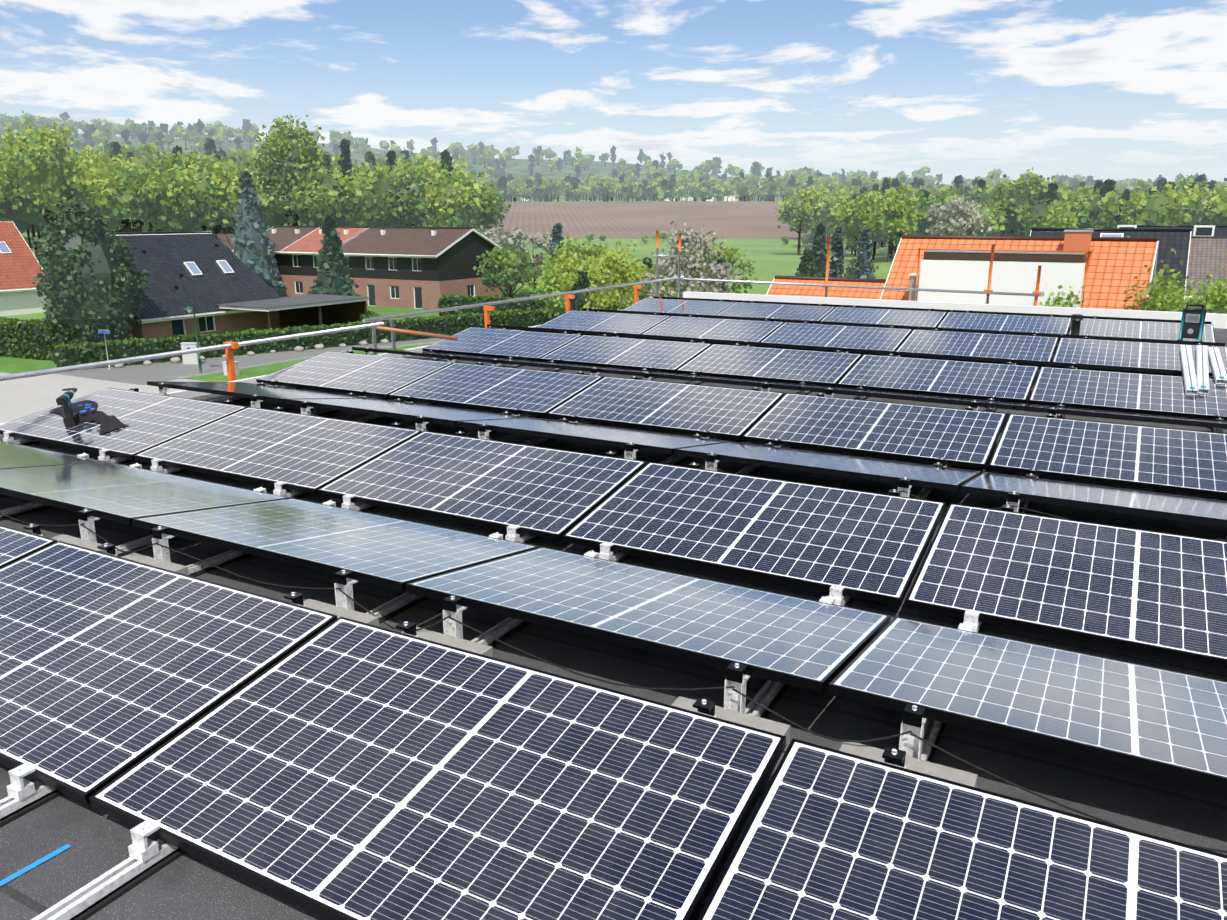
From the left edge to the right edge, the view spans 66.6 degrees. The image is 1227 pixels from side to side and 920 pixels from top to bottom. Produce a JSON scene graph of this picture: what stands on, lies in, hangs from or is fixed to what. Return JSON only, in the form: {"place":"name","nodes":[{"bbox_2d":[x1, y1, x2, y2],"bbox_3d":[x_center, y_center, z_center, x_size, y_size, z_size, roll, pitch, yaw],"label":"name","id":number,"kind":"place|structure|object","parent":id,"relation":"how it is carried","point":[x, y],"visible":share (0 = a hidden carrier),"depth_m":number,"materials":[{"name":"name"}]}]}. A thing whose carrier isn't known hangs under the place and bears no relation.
{"place":"outdoors","nodes":[
{"label":"outdoors","id":0,"kind":"place"},
{"bbox_2d":[0,356,56,372],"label":"lawn","id":1,"kind":"structure","parent":0,"point":[14,365],"depth_m":56.02,"materials":[{"name":"green plant"}]},
{"bbox_2d":[0,372,205,422],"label":"yard paving","id":2,"kind":"structure","parent":0,"point":[23,397],"depth_m":48.37,"materials":[{"name":"grey concrete"}]},
{"bbox_2d":[55,338,442,384],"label":"street","id":3,"kind":"structure","parent":0,"point":[142,374],"depth_m":55.31,"materials":[{"name":"grey asphalt"}]},
{"bbox_2d":[98,329,109,369],"bbox_3d":[-29.431,-6.406,54.265,0.720,2.350,0.055,2,15,6],"label":"street name sign","id":4,"kind":"object","parent":3,"relation":"on","point":[103,331],"visible":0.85,"depth_m":54.04,"materials":[{"name":"blue metal"}]},
{"bbox_2d":[180,342,201,364],"bbox_3d":[-25.421,-6.392,56.242,1.000,1.320,0.420,2,15,6],"label":"utility cabinet","id":5,"kind":"object","parent":3,"relation":"on","point":[190,359],"visible":0.73,"depth_m":56.10,"materials":[{"name":"white"}]},
{"bbox_2d":[184,299,202,373],"bbox_3d":[-23.718,-6.949,52.654,1.078,4.219,0.590,28,32,61],"label":"street lamp","id":6,"kind":"object","parent":3,"relation":"on","point":[189,309],"visible":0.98,"depth_m":52.36,"materials":[{"name":"grey"}]},
{"bbox_2d":[62,342,435,390],"bbox_3d":[-11.517,-8.164,65.392,3.117,0.100,49.148,14,20,43],"label":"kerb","id":7,"kind":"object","parent":3,"relation":"on","point":[70,389],"visible":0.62,"depth_m":56.20,"materials":[{"name":"concrete"}]},
{"bbox_2d":[191,344,430,379],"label":"verge grass","id":8,"kind":"structure","parent":0,"point":[256,371],"depth_m":54.22,"materials":[{"name":"green plant"}]},
{"bbox_2d":[222,361,239,375],"bbox_3d":[-21.454,-5.126,52.442,0.800,0.810,0.420,4,15,13],"label":"utility cabinet","id":9,"kind":"object","parent":8,"relation":"on","point":[236,368],"visible":0.38,"depth_m":52.33,"materials":[{"name":"metal"}]},
{"bbox_2d":[524,247,646,317],"bbox_3d":[-1.873,-10.421,61.020,7.363,6.730,7.663,8,17,28],"label":"bush","id":10,"kind":"object","parent":8,"relation":"on","point":[562,266],"visible":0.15,"depth_m":59.69,"materials":[{"name":"green plant"}]},
{"bbox_2d":[536,239,655,314],"bbox_3d":[-0.333,-10.068,58.530,7.938,7.300,7.890,8,17,28],"label":"bush","id":11,"kind":"object","parent":8,"relation":"on","point":[596,269],"visible":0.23,"depth_m":57.27,"materials":[{"name":"green plant"}]},
{"bbox_2d":[279,226,368,295],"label":"house terrace","id":12,"kind":"structure","parent":0,"point":[301,261],"depth_m":96.30,"materials":[{"name":"red tile"}]},
{"bbox_2d":[341,227,501,309],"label":"house terrace","id":13,"kind":"structure","parent":0,"point":[414,267],"depth_m":90.81,"materials":[{"name":"brown tile"}]},
{"bbox_2d":[0,126,953,381],"bbox_3d":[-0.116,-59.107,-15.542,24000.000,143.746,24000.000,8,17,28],"label":"terrain","id":14,"kind":"structure","parent":0,"point":[752,230],"depth_m":451.63,"materials":[{"name":"green plant"}]},
{"bbox_2d":[0,111,89,228],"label":"lime tree","id":15,"kind":"object","parent":14,"relation":"on","point":[42,166],"visible":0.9,"depth_m":121.05,"materials":[{"name":"green plant"}]},
{"bbox_2d":[0,316,96,360],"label":"tall hedge","id":16,"kind":"object","parent":14,"relation":"on","point":[25,338],"visible":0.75,"depth_m":58.12,"materials":[{"name":"green plant"}]},
{"bbox_2d":[58,142,144,191],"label":"oak tree","id":17,"kind":"object","parent":14,"relation":"on","point":[91,157],"visible":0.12,"depth_m":146.85,"materials":[{"name":"green plant"}]},
{"bbox_2d":[110,215,234,252],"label":"tree","id":18,"kind":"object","parent":14,"relation":"on","point":[224,237],"depth_m":146.87,"materials":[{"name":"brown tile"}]},
{"bbox_2d":[137,147,213,230],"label":"oak tree","id":19,"kind":"object","parent":14,"relation":"on","point":[178,161],"visible":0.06,"depth_m":138.90,"materials":[{"name":"green plant"}]},
{"bbox_2d":[0,145,473,240],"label":"trees","id":20,"kind":"object","parent":14,"relation":"on","point":[444,158],"visible":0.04,"depth_m":220.05,"materials":[{"name":"green plant"}]},
{"bbox_2d":[0,133,476,182],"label":"trees","id":21,"kind":"object","parent":14,"relation":"on","point":[144,151],"visible":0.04,"depth_m":328.86,"materials":[{"name":"green plant"}]},
{"bbox_2d":[114,339,388,367],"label":"boulders","id":22,"kind":"object","parent":14,"relation":"on","point":[249,353],"visible":0.75,"depth_m":60.97,"materials":[{"name":"stone"}]},
{"bbox_2d":[0,152,510,262],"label":"wood trees","id":23,"kind":"object","parent":14,"relation":"on","point":[185,199],"visible":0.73,"depth_m":130.52,"materials":[{"name":"green plant"}]},
{"bbox_2d":[239,114,338,225],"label":"oak tree","id":24,"kind":"object","parent":14,"relation":"on","point":[294,153],"visible":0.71,"depth_m":133.40,"materials":[{"name":"green plant"}]},
{"bbox_2d":[53,308,559,369],"bbox_3d":[-16.329,-9.228,66.730,41.483,1.901,1.710,-12,19,-38],"label":"street hedge","id":25,"kind":"object","parent":14,"relation":"on","point":[85,352],"depth_m":61.94,"materials":[{"name":"green plant"}]},
{"bbox_2d":[0,112,650,183],"bbox_3d":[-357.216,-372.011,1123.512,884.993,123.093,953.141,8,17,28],"label":"hill trees","id":26,"kind":"object","parent":14,"relation":"on","point":[219,133],"visible":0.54,"depth_m":1091.96,"materials":[{"name":"green plant"}]},
{"bbox_2d":[337,138,360,226],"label":"spruce tree","id":27,"kind":"object","parent":14,"relation":"on","point":[345,164],"visible":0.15,"depth_m":174.36,"materials":[{"name":"green plant"}]},
{"bbox_2d":[385,150,397,226],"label":"spruce tree","id":28,"kind":"object","parent":14,"relation":"on","point":[391,156],"visible":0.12,"depth_m":185.50,"materials":[{"name":"green plant"}]},
{"bbox_2d":[369,151,454,226],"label":"oak tree","id":29,"kind":"object","parent":14,"relation":"on","point":[420,177],"visible":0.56,"depth_m":161.53,"materials":[{"name":"green plant"}]},
{"bbox_2d":[437,223,464,226],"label":"orchard tree","id":30,"kind":"object","parent":14,"relation":"on","point":[438,225],"visible":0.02,"depth_m":129.25,"materials":[{"name":"green plant"}]},
{"bbox_2d":[475,225,513,247],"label":"orchard tree","id":31,"kind":"object","parent":14,"relation":"on","point":[488,234],"visible":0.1,"depth_m":114.09,"materials":[{"name":"white plant"}]},
{"bbox_2d":[473,242,538,296],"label":"garden tree","id":32,"kind":"object","parent":14,"relation":"on","point":[489,275],"visible":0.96,"depth_m":82.23,"materials":[{"name":"green plant"}]},
{"bbox_2d":[491,226,528,254],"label":"orchard tree","id":33,"kind":"object","parent":14,"relation":"on","point":[507,234],"visible":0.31,"depth_m":144.08,"materials":[{"name":"white plant"}]},
{"bbox_2d":[501,244,531,294],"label":"garden tree","id":34,"kind":"object","parent":14,"relation":"on","point":[504,265],"visible":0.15,"depth_m":100.90,"materials":[{"name":"green plant"}]},
{"bbox_2d":[0,230,1041,381],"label":"scaffold guard rail","id":35,"kind":"object","parent":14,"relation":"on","point":[228,346],"visible":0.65,"depth_m":12.58,"materials":[{"name":"grey metal"}]},
{"bbox_2d":[516,196,529,200],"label":"village house","id":36,"kind":"structure","parent":14,"relation":"on","point":[519,198],"depth_m":839.52,"materials":[{"name":"white paint"}]},
{"bbox_2d":[508,228,551,293],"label":"orchard tree","id":37,"kind":"object","parent":14,"relation":"on","point":[540,241],"visible":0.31,"depth_m":104.92,"materials":[{"name":"white plant"}]},
{"bbox_2d":[544,222,563,294],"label":"conifer tree","id":38,"kind":"object","parent":14,"relation":"on","point":[557,233],"visible":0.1,"depth_m":95.83,"materials":[{"name":"green plant"}]},
{"bbox_2d":[569,270,591,310],"bbox_3d":[-1.531,-6.882,48.861,2.143,6.014,2.051,8,17,28],"label":"conifer tree","id":39,"kind":"object","parent":14,"relation":"on","point":[578,302],"visible":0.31,"depth_m":48.04,"materials":[{"name":"green plant"}]},
{"bbox_2d":[535,233,634,313],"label":"garden tree","id":40,"kind":"object","parent":14,"relation":"on","point":[589,251],"visible":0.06,"depth_m":67.16,"materials":[{"name":"green plant"}]},
{"bbox_2d":[581,251,638,310],"bbox_3d":[0.032,-6.857,46.749,3.385,7.040,3.239,-11,18,-37],"label":"tree","id":41,"kind":"object","parent":14,"relation":"on","point":[612,272],"visible":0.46,"depth_m":45.80,"materials":[{"name":"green plant"}]},
{"bbox_2d":[592,247,630,264],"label":"garden tree","id":42,"kind":"object","parent":14,"relation":"on","point":[627,255],"depth_m":87.88,"materials":[{"name":"green plant"}]},
{"bbox_2d":[628,262,659,286],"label":"bush","id":43,"kind":"object","parent":14,"relation":"on","point":[640,268],"depth_m":89.78,"materials":[{"name":"green plant"}]},
{"bbox_2d":[638,257,655,299],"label":"tree","id":44,"kind":"object","parent":14,"relation":"on","point":[649,264],"visible":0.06,"depth_m":74.35,"materials":[{"name":"green plant"}]},
{"bbox_2d":[522,231,830,244],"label":"bushes","id":45,"kind":"object","parent":14,"relation":"on","point":[664,235],"visible":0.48,"depth_m":341.34,"materials":[{"name":"green plant"}]},
{"bbox_2d":[473,169,893,201],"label":"village trees","id":46,"kind":"object","parent":14,"relation":"on","point":[761,183],"visible":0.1,"depth_m":745.23,"materials":[{"name":"green plant"}]},
{"bbox_2d":[680,196,693,200],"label":"village house","id":47,"kind":"structure","parent":14,"relation":"on","point":[684,198],"depth_m":793.62,"materials":[{"name":"white paint"}]},
{"bbox_2d":[640,221,745,297],"bbox_3d":[3.850,-7.255,45.440,5.040,8.485,4.652,8,17,28],"label":"blossoming tree","id":48,"kind":"object","parent":14,"relation":"on","point":[696,254],"visible":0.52,"depth_m":44.30,"materials":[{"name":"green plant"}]},
{"bbox_2d":[706,190,716,200],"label":"village house","id":49,"kind":"structure","parent":14,"relation":"on","point":[714,198],"depth_m":723.93,"materials":[{"name":"white paint"}]},
{"bbox_2d":[713,258,730,292],"bbox_3d":[6.681,-9.672,59.156,2.713,6.209,2.699,8,17,28],"label":"conifer tree","id":50,"kind":"object","parent":14,"relation":"on","point":[721,261],"visible":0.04,"depth_m":58.38,"materials":[{"name":"green plant"}]},
{"bbox_2d":[704,242,758,293],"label":"bush","id":51,"kind":"object","parent":14,"relation":"on","point":[731,254],"visible":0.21,"depth_m":83.75,"materials":[{"name":"green plant"}]},
{"bbox_2d":[724,193,738,200],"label":"village house","id":52,"kind":"structure","parent":14,"relation":"on","point":[735,197],"depth_m":703.88,"materials":[{"name":"white paint"}]},
{"bbox_2d":[773,184,830,254],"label":"tree","id":53,"kind":"object","parent":14,"relation":"on","point":[802,210],"visible":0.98,"depth_m":245.84,"materials":[{"name":"green plant"}]},
{"bbox_2d":[795,247,816,276],"bbox_3d":[11.542,-9.332,56.380,2.138,6.936,2.002,8,17,28],"label":"juniper tree","id":54,"kind":"object","parent":14,"relation":"on","point":[806,266],"visible":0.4,"depth_m":55.47,"materials":[{"name":"green plant"}]},
{"bbox_2d":[810,222,829,276],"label":"conifer tree","id":55,"kind":"object","parent":14,"relation":"on","point":[818,251],"visible":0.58,"depth_m":109.47,"materials":[{"name":"green plant"}]},
{"bbox_2d":[828,226,845,277],"bbox_3d":[14.200,-10.736,59.518,2.104,8.102,2.382,8,17,28],"label":"conifer tree","id":56,"kind":"object","parent":14,"relation":"on","point":[836,263],"visible":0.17,"depth_m":58.77,"materials":[{"name":"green plant"}]},
{"bbox_2d":[766,273,918,300],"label":"tiled roof","id":57,"kind":"structure","parent":14,"relation":"on","point":[816,291],"depth_m":40.40,"materials":[{"name":"orange tile"}]},
{"bbox_2d":[804,179,883,248],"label":"field side trees","id":58,"kind":"object","parent":14,"relation":"on","point":[847,194],"depth_m":302.88,"materials":[{"name":"green plant"}]},
{"bbox_2d":[843,255,878,277],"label":"shrub","id":59,"kind":"object","parent":14,"relation":"on","point":[850,268],"visible":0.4,"depth_m":106.67,"materials":[{"name":"green plant"}]},
{"bbox_2d":[851,228,875,278],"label":"conifer tree","id":60,"kind":"object","parent":14,"relation":"on","point":[863,267],"visible":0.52,"depth_m":95.92,"materials":[{"name":"green plant"}]},
{"bbox_2d":[644,152,1226,191],"bbox_3d":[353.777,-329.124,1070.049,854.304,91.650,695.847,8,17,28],"label":"hill trees","id":61,"kind":"object","parent":14,"relation":"on","point":[713,165],"visible":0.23,"depth_m":1130.33,"materials":[{"name":"green plant"}]},
{"bbox_2d":[924,191,993,235],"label":"flowering tree","id":62,"kind":"object","parent":14,"relation":"on","point":[964,213],"visible":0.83,"depth_m":98.91,"materials":[{"name":"white plant"}]},
{"bbox_2d":[784,173,1226,247],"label":"trees","id":63,"kind":"object","parent":14,"relation":"on","point":[917,184],"visible":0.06,"depth_m":340.14,"materials":[{"name":"green plant"}]},
{"bbox_2d":[880,230,1158,310],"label":"house","id":64,"kind":"structure","parent":14,"relation":"on","point":[1104,270],"depth_m":35.78,"materials":[{"name":"orange tile"}]},
{"bbox_2d":[816,179,1226,261],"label":"trees","id":65,"kind":"object","parent":14,"relation":"on","point":[1193,203],"visible":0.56,"depth_m":170.30,"materials":[{"name":"green plant"}]},
{"bbox_2d":[982,167,1064,235],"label":"maple tree","id":66,"kind":"object","parent":14,"relation":"on","point":[1020,194],"visible":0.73,"depth_m":174.30,"materials":[{"name":"green plant"}]},
{"bbox_2d":[1040,201,1079,227],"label":"green tree","id":67,"kind":"object","parent":14,"relation":"on","point":[1060,217],"visible":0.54,"depth_m":148.41,"materials":[{"name":"green plant"}]},
{"bbox_2d":[1037,284,1085,307],"bbox_3d":[16.746,-3.287,34.578,4.550,6.343,3.964,8,17,28],"label":"garden shrub","id":68,"kind":"object","parent":14,"relation":"on","point":[1056,303],"visible":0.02,"depth_m":33.83,"materials":[{"name":"green plant"}]},
{"bbox_2d":[1100,179,1117,227],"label":"spruce tree","id":69,"kind":"object","parent":14,"relation":"on","point":[1108,185],"visible":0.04,"depth_m":170.69,"materials":[{"name":"green plant"}]},
{"bbox_2d":[1030,228,1191,305],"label":"house","id":70,"kind":"structure","parent":14,"relation":"on","point":[1178,241],"depth_m":48.37,"materials":[{"name":"tile"}]},
{"bbox_2d":[1114,203,1139,227],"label":"green tree","id":71,"kind":"object","parent":14,"relation":"on","point":[1132,218],"visible":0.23,"depth_m":161.37,"materials":[{"name":"green plant"}]},
{"bbox_2d":[1110,250,1215,311],"bbox_3d":[20.534,-3.888,34.382,6.453,7.591,6.050,8,17,28],"label":"garden shrub","id":72,"kind":"object","parent":14,"relation":"on","point":[1156,293],"depth_m":33.80,"materials":[{"name":"green plant"}]},
{"bbox_2d":[1147,248,1192,309],"bbox_3d":[20.305,-5.011,38.899,7.035,7.488,8.003,-1,15,-5],"label":"garden shrub","id":73,"kind":"object","parent":14,"relation":"on","point":[1172,249],"depth_m":38.13,"materials":[{"name":"green plant"}]},
{"bbox_2d":[1127,236,1213,305],"bbox_3d":[23.985,-6.421,43.521,5.500,7.841,5.873,-6,16,-22],"label":"garden shrub","id":74,"kind":"object","parent":14,"relation":"on","point":[1161,272],"depth_m":42.51,"materials":[{"name":"green plant"}]},
{"bbox_2d":[1117,225,1226,236],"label":"long dark house","id":75,"kind":"structure","parent":14,"relation":"on","point":[1205,230],"depth_m":96.28,"materials":[{"name":"tile"}]},
{"bbox_2d":[1137,274,1226,313],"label":"garden shrub","id":76,"kind":"object","parent":14,"relation":"on","point":[1216,303],"depth_m":30.02,"materials":[{"name":"green plant"}]},
{"bbox_2d":[1185,253,1226,296],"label":"garden shrub","id":77,"kind":"object","parent":14,"relation":"on","point":[1208,276],"depth_m":37.86,"materials":[{"name":"green plant"}]},
{"bbox_2d":[367,286,658,320],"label":"garden lawn","id":78,"kind":"structure","parent":0,"point":[385,311],"depth_m":89.18,"materials":[{"name":"green plant"}]},
{"bbox_2d":[0,220,48,315],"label":"house","id":79,"kind":"structure","parent":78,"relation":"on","point":[20,270],"depth_m":83.86,"materials":[{"name":"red tile"}]},
{"bbox_2d":[31,197,151,342],"bbox_3d":[-32.296,-11.099,57.476,6.848,9.798,6.880,8,17,28],"label":"tree","id":80,"kind":"object","parent":78,"relation":"on","point":[90,286],"visible":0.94,"depth_m":55.73,"materials":[{"name":"green plant"}]},
{"bbox_2d":[48,231,280,342],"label":"house","id":81,"kind":"structure","parent":78,"relation":"on","point":[206,272],"depth_m":65.02,"materials":[{"name":"tile"}]},
{"bbox_2d":[231,171,289,296],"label":"blue spruce tree","id":82,"kind":"object","parent":78,"relation":"on","point":[253,251],"visible":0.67,"depth_m":93.62,"materials":[{"name":"green plant"}]},
{"bbox_2d":[232,226,319,296],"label":"house terrace","id":83,"kind":"structure","parent":78,"relation":"on","point":[282,237],"depth_m":98.95,"materials":[{"name":"brown tile"}]},
{"bbox_2d":[216,294,368,328],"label":"carport","id":84,"kind":"object","parent":78,"relation":"on","point":[313,310],"visible":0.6,"depth_m":70.83,"materials":[{"name":"black paint"}]},
{"bbox_2d":[306,214,360,295],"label":"conifer tree","id":85,"kind":"object","parent":78,"relation":"on","point":[333,278],"visible":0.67,"depth_m":79.88,"materials":[{"name":"green plant"}]},
{"bbox_2d":[359,310,388,324],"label":"garden hedge","id":86,"kind":"object","parent":78,"relation":"on","point":[370,314],"visible":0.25,"depth_m":70.28,"materials":[{"name":"green plant"}]},
{"bbox_2d":[437,294,549,315],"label":"hedge","id":87,"kind":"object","parent":78,"relation":"on","point":[446,300],"depth_m":81.68,"materials":[{"name":"green plant"}]},
{"bbox_2d":[0,291,1226,919],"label":"flat roof building","id":88,"kind":"structure","parent":0,"point":[186,887],"depth_m":3.67,"materials":[{"name":"black rubber"}]},
{"bbox_2d":[0,844,70,885],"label":"chalk mark","id":89,"kind":"object","parent":88,"relation":"on","point":[33,865],"visible":1,"depth_m":2.61,"materials":[{"name":"blue"}]},
{"bbox_2d":[0,296,1226,919],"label":"mounting brackets","id":90,"kind":"object","parent":88,"relation":"on","point":[920,736],"visible":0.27,"depth_m":3.75,"materials":[{"name":"metal"}]},
{"bbox_2d":[0,296,1226,919],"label":"solar panels","id":91,"kind":"object","parent":90,"relation":"on","point":[326,766],"visible":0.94,"depth_m":3.73,"materials":[{"name":"blue glass"}]},
{"bbox_2d":[56,389,79,426],"bbox_3d":[-4.265,-0.409,7.355,0.093,0.262,0.298,-2,15,-6],"label":"cordless drill","id":92,"kind":"object","parent":91,"relation":"on","point":[70,418],"visible":1,"depth_m":7.29,"materials":[{"name":"black plastic"}]},
{"bbox_2d":[50,400,127,434],"bbox_3d":[-4.173,-0.374,7.486,1.074,0.142,0.330,13,19,40],"label":"work jacket","id":93,"kind":"object","parent":91,"relation":"on","point":[86,410],"visible":0.94,"depth_m":7.37,"materials":[{"name":"black fabric"}]},
{"bbox_2d":[1178,294,1207,341],"bbox_3d":[7.642,-1.873,12.316,0.262,0.620,0.172,12,19,37],"label":"jobsite radio","id":94,"kind":"object","parent":91,"relation":"on","point":[1192,323],"visible":0.94,"depth_m":12.28,"materials":[{"name":"black plastic"}]},
{"bbox_2d":[1179,345,1226,394],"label":"mounting rails","id":95,"kind":"object","parent":91,"relation":"on","point":[1196,380],"visible":1,"depth_m":8.85,"materials":[{"name":"metal"}]},
{"bbox_2d":[1070,314,1082,334],"bbox_3d":[6.347,-1.780,12.844,0.200,0.435,0.200,8,17,28],"label":"roof vent pipe","id":96,"kind":"object","parent":88,"relation":"on","point":[1076,319],"visible":0.69,"depth_m":12.78,"materials":[{"name":"black plastic"}]},
{"bbox_2d":[0,0,1226,185],"label":"sky","id":97,"kind":"structure","parent":0,"point":[1114,90],"materials":[{"name":"blue"}]},
{"bbox_2d":[477,174,871,201],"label":"field edge trees","id":98,"kind":"object","parent":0,"point":[546,190],"visible":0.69,"depth_m":651.56,"materials":[{"name":"green plant"}]},
{"bbox_2d":[838,190,888,248],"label":"tree","id":99,"kind":"object","parent":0,"point":[861,213],"visible":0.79,"depth_m":139.16,"materials":[{"name":"green plant"}]},
{"bbox_2d":[879,185,923,258],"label":"tree","id":100,"kind":"object","parent":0,"point":[898,228],"visible":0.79,"depth_m":110.63,"materials":[{"name":"green plant"}]},
{"bbox_2d":[1185,236,1226,307],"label":"grey brown house","id":101,"kind":"structure","parent":0,"point":[1207,255],"depth_m":69.53,"materials":[{"name":"tile"}]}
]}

